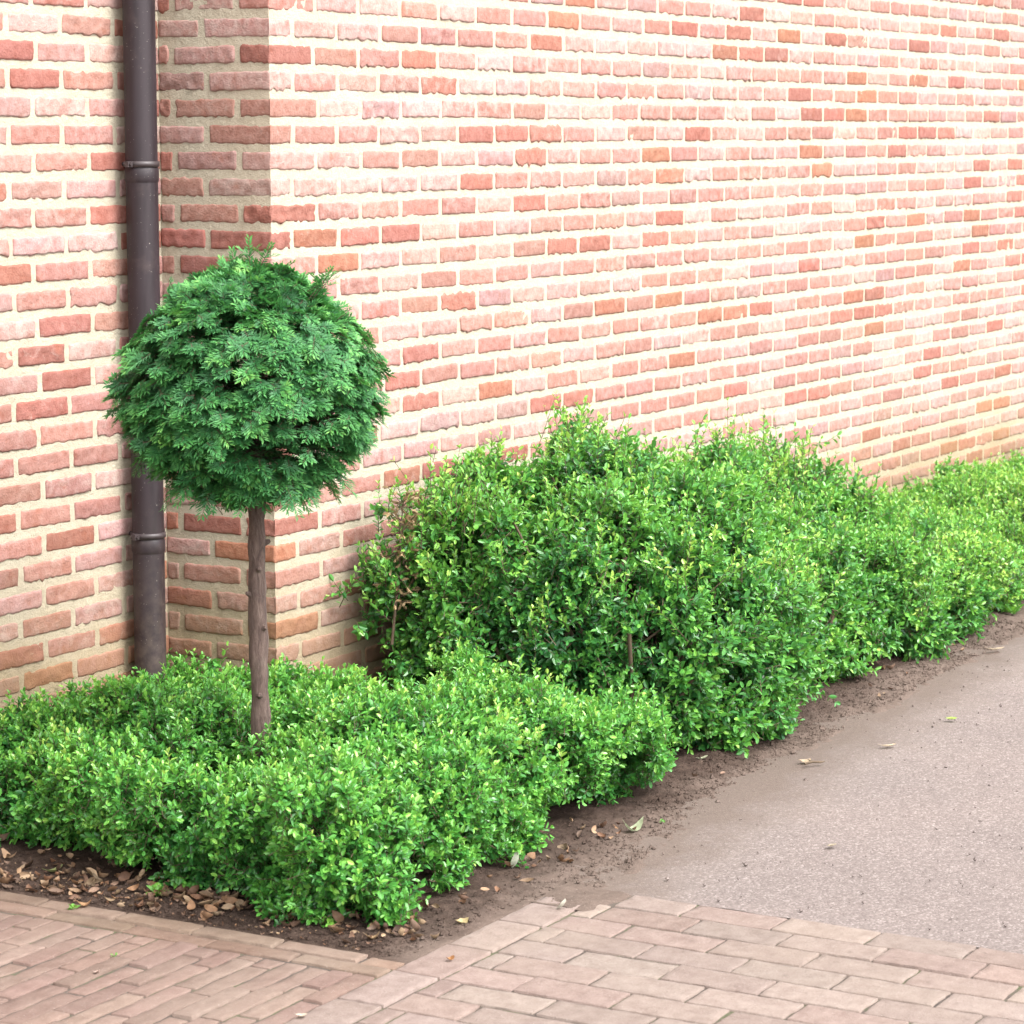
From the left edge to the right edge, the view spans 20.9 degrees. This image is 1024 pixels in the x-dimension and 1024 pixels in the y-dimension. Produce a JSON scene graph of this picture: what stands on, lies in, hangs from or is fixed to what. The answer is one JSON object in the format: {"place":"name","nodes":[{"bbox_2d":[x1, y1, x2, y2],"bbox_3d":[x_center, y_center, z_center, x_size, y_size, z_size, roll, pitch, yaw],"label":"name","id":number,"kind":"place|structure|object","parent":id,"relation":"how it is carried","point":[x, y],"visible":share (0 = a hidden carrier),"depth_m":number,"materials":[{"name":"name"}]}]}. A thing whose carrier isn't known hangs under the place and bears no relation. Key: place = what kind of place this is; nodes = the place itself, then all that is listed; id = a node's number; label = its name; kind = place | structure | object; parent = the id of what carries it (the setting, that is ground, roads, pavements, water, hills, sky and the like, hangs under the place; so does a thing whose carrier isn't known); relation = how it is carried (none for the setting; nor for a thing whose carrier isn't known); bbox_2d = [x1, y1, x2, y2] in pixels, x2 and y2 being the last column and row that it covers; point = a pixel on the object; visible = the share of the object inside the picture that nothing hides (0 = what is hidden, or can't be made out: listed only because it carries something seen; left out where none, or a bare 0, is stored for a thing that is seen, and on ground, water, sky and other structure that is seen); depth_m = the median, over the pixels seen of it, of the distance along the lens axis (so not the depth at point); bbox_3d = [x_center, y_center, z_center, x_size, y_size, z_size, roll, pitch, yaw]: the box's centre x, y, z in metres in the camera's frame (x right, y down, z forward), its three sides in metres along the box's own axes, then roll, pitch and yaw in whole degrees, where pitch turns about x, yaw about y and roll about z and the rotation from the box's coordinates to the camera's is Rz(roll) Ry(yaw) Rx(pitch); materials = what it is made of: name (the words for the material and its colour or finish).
{"place":"outdoors","nodes":[
{"label":"outdoors","id":0,"kind":"place"},
{"bbox_2d":[0,906,403,1023],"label":"brick pavement","id":1,"kind":"structure","parent":0,"point":[48,967],"depth_m":5.44,"materials":[{"name":"brick"}]},
{"bbox_2d":[0,585,1023,964],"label":"soil","id":2,"kind":"structure","parent":0,"point":[668,795],"depth_m":6.35,"materials":[{"name":"brown soil"}]},
{"bbox_2d":[146,882,168,896],"bbox_3d":[-0.765,0.815,5.976,0.055,0.029,0.052,4,9,29],"label":"weed","id":3,"kind":"object","parent":2,"relation":"on","point":[152,887],"visible":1,"depth_m":5.99,"materials":[{"name":"green plant"}]},
{"bbox_2d":[101,233,395,803],"bbox_3d":[-0.585,0.092,6.349,0.653,1.449,0.666,4,9,29],"label":"topiary yew tree","id":4,"kind":"object","parent":2,"relation":"on","point":[221,419],"visible":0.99,"depth_m":6.13,"materials":[{"name":"green plant"}]},
{"bbox_2d":[0,636,681,927],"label":"box hedge","id":5,"kind":"object","parent":2,"relation":"on","point":[357,787],"visible":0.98,"depth_m":6.26,"materials":[{"name":"green plant"}]},
{"bbox_2d":[456,917,468,922],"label":"fallen leaf","id":6,"kind":"object","parent":2,"relation":"on","point":[462,920],"visible":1,"depth_m":5.80,"materials":[{"name":"yellow plant"}]},
{"bbox_2d":[0,622,998,949],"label":"leaf litter","id":7,"kind":"object","parent":2,"relation":"on","point":[202,896],"visible":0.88,"depth_m":5.98,"materials":[{"name":"brown plant"}]},
{"bbox_2d":[42,864,62,871],"bbox_3d":[-1.021,0.794,6.184,0.026,0.013,0.052,4,9,29],"label":"fallen leaf","id":8,"kind":"object","parent":7,"relation":"on","point":[52,870],"visible":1,"depth_m":6.19,"materials":[{"name":"plant"}]},
{"bbox_2d":[511,851,518,868],"bbox_3d":[0.006,0.782,6.231,0.018,0.048,0.018,1,8,6],"label":"fallen leaf","id":9,"kind":"object","parent":7,"relation":"on","point":[515,859],"visible":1,"depth_m":6.23,"materials":[{"name":"plant"}]},
{"bbox_2d":[623,816,643,830],"bbox_3d":[0.286,0.740,6.585,0.029,0.035,0.065,4,9,29],"label":"fallen leaf","id":10,"kind":"object","parent":2,"relation":"on","point":[638,824],"visible":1,"depth_m":6.60,"materials":[{"name":"plant"}]},
{"bbox_2d":[324,390,1023,757],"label":"evergreen shrub","id":11,"kind":"object","parent":2,"relation":"on","point":[718,594],"visible":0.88,"depth_m":7.48,"materials":[{"name":"green plant"}]},
{"bbox_2d":[841,447,1023,659],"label":"hedge","id":12,"kind":"object","parent":2,"relation":"on","point":[981,527],"visible":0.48,"depth_m":9.40,"materials":[{"name":"green plant"}]},
{"bbox_2d":[1004,604,1023,613],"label":"weed","id":13,"kind":"object","parent":2,"relation":"on","point":[1010,609],"visible":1,"depth_m":9.48,"materials":[{"name":"green plant"}]},
{"bbox_2d":[285,895,1023,1023],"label":"paving","id":14,"kind":"structure","parent":0,"point":[636,959],"depth_m":5.47,"materials":[{"name":"pink brick"}]},
{"bbox_2d":[557,899,565,907],"bbox_3d":[0.105,0.835,5.932,0.020,0.027,0.022,-2,8,-18],"label":"fallen leaf","id":15,"kind":"object","parent":14,"relation":"on","point":[562,903],"visible":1,"depth_m":5.92,"materials":[{"name":"beige plant"}]},
{"bbox_2d":[485,634,1023,953],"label":"asphalt path","id":16,"kind":"structure","parent":0,"point":[920,823],"depth_m":6.62,"materials":[{"name":"grey asphalt"}]},
{"bbox_2d":[798,758,810,762],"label":"fallen leaf","id":17,"kind":"object","parent":16,"relation":"on","point":[804,760],"visible":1,"depth_m":7.31,"materials":[{"name":"beige plant"}]},
{"bbox_2d":[804,759,824,764],"bbox_3d":[0.788,0.652,7.274,0.068,0.011,0.021,-5,9,-30],"label":"twig","id":18,"kind":"object","parent":16,"relation":"on","point":[809,762],"visible":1,"depth_m":7.27,"materials":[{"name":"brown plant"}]},
{"bbox_2d":[676,901,977,947],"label":"ground","id":19,"kind":"structure","parent":0,"point":[759,914],"depth_m":6.14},
{"bbox_2d":[0,891,404,977],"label":"kerb","id":20,"kind":"structure","parent":19,"relation":"on","point":[233,941],"depth_m":5.75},
{"bbox_2d":[68,903,80,909],"bbox_3d":[-0.937,0.844,5.934,0.022,0.018,0.029,4,9,29],"label":"weed","id":21,"kind":"object","parent":20,"relation":"on","point":[72,906],"visible":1,"depth_m":5.93,"materials":[{"name":"green plant"}]},
{"bbox_2d":[74,898,91,905],"bbox_3d":[-0.917,0.833,5.950,0.033,0.020,0.026,4,9,29],"label":"fallen leaf","id":22,"kind":"object","parent":20,"relation":"on","point":[84,904],"visible":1,"depth_m":5.95,"materials":[{"name":"brown plant"}]},
{"bbox_2d":[0,0,1023,715],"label":"brick building","id":23,"kind":"structure","parent":19,"relation":"on","point":[662,218],"depth_m":8.16,"materials":[{"name":"red brick"}]},
{"bbox_2d":[122,0,166,682],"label":"downpipe","id":24,"kind":"object","parent":23,"relation":"attached to","point":[141,165],"visible":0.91,"depth_m":7.13,"materials":[{"name":"brown plastic"}]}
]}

